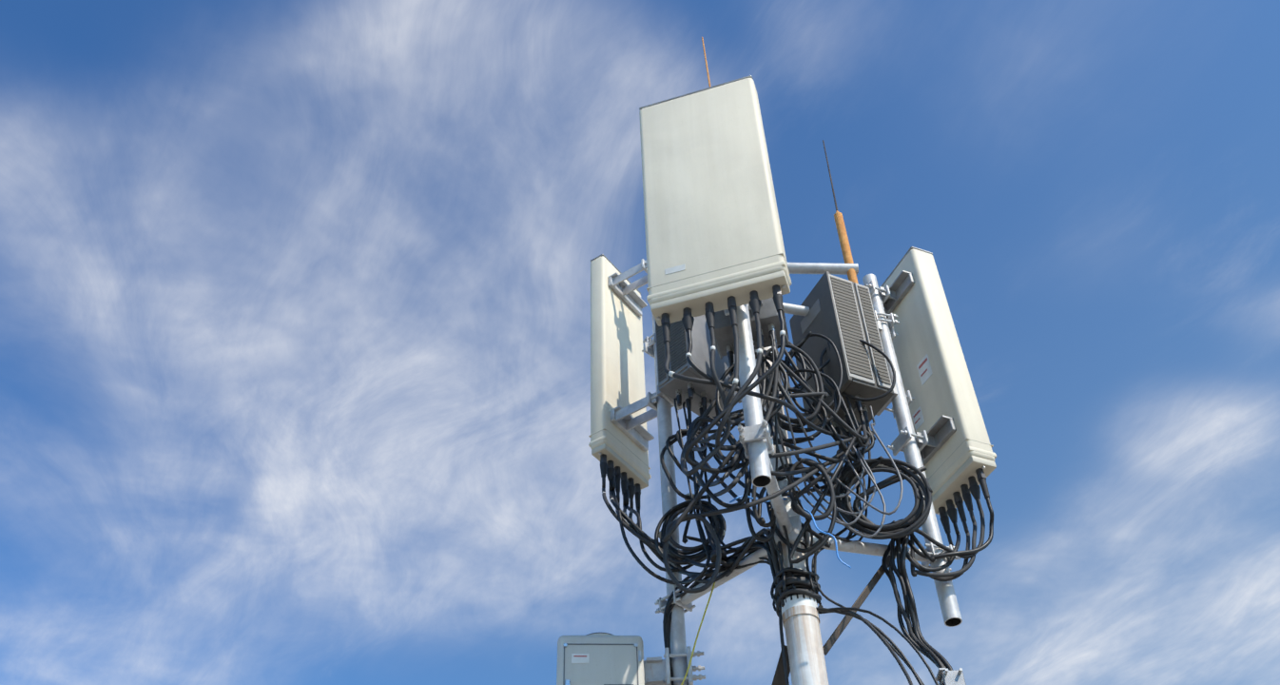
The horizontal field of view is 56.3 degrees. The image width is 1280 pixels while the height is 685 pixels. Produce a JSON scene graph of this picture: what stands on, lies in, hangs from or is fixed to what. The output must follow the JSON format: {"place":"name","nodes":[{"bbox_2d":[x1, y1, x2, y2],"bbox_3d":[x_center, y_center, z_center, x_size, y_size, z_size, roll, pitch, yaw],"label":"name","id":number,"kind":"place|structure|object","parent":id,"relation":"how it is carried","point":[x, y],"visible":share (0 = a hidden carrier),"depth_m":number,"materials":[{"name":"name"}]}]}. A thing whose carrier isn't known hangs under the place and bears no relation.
{"place":"outdoors","nodes":[
{"label":"outdoors","id":0,"kind":"place"},
{"bbox_2d":[0,0,1279,684],"label":"sky","id":1,"kind":"structure","parent":0,"point":[295,295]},
{"label":"ground","id":2,"kind":"structure","parent":0,"visible":0},
{"bbox_2d":[755,346,828,684],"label":"pole","id":3,"kind":"object","parent":2,"relation":"on","point":[801,619],"visible":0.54,"depth_m":3.80,"materials":[{"name":"metal"}]},
{"bbox_2d":[601,310,993,684],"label":"cables","id":4,"kind":"object","parent":3,"relation":"attached to","point":[790,581],"visible":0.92,"depth_m":4.10,"materials":[{"name":"black rubber"}]},
{"bbox_2d":[935,667,966,684],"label":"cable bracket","id":5,"kind":"object","parent":4,"relation":"attached to","point":[944,676],"visible":0.92,"depth_m":3.69,"materials":[{"name":"silver metal"}]},
{"bbox_2d":[642,302,960,613],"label":"arms","id":6,"kind":"object","parent":3,"relation":"attached to","point":[759,432],"visible":0.35,"depth_m":4.13},
{"bbox_2d":[651,273,962,684],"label":"mount pipes","id":7,"kind":"object","parent":6,"relation":"attached to","point":[759,465],"visible":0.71,"depth_m":4.25,"materials":[{"name":"silver metal"}]},
{"bbox_2d":[556,632,705,684],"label":"equipment box","id":8,"kind":"object","parent":7,"relation":"attached to","point":[599,658],"visible":0.9,"depth_m":4.11,"materials":[{"name":"paint"}]},
{"bbox_2d":[588,253,679,507],"bbox_3d":[0.027,0.091,5.409,0.394,1.349,0.342,-27,-50,23],"label":"antenna","id":9,"kind":"object","parent":7,"relation":"attached to","point":[621,436],"visible":0.85,"depth_m":5.35,"materials":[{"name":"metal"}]},
{"bbox_2d":[641,314,741,417],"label":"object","id":10,"kind":"object","parent":7,"relation":"attached to","point":[696,397],"visible":0.5,"depth_m":4.90,"materials":[{"name":"metal"}]},
{"bbox_2d":[639,75,791,343],"bbox_3d":[0.279,-0.432,4.342,0.470,1.281,0.308,-14,-46,12],"label":"antenna","id":11,"kind":"object","parent":7,"relation":"attached to","point":[714,242],"visible":1,"depth_m":4.17,"materials":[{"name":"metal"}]},
{"bbox_2d":[714,297,789,362],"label":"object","id":12,"kind":"object","parent":7,"relation":"attached to","point":[769,320],"visible":0.29,"depth_m":4.25,"materials":[{"name":"metal"}]},
{"bbox_2d":[701,37,858,283],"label":"lightning rods","id":13,"kind":"object","parent":7,"relation":"attached to","point":[849,267],"visible":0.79,"depth_m":5.08,"materials":[{"name":"copper"}]},
{"bbox_2d":[789,271,914,434],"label":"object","id":14,"kind":"object","parent":7,"relation":"attached to","point":[841,315],"visible":0.65,"depth_m":4.71,"materials":[{"name":"metal"}]},
{"bbox_2d":[864,246,996,533],"bbox_3d":[1.100,0.149,4.813,0.296,1.315,0.343,15,-47,-17],"label":"antenna","id":15,"kind":"object","parent":7,"relation":"attached to","point":[959,455],"visible":0.9,"depth_m":4.69,"materials":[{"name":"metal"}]},
{"bbox_2d":[771,554,890,684],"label":"braces","id":16,"kind":"object","parent":3,"relation":"attached to","point":[779,677],"visible":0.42,"depth_m":3.88,"materials":[{"name":"grey metal"}]}
]}

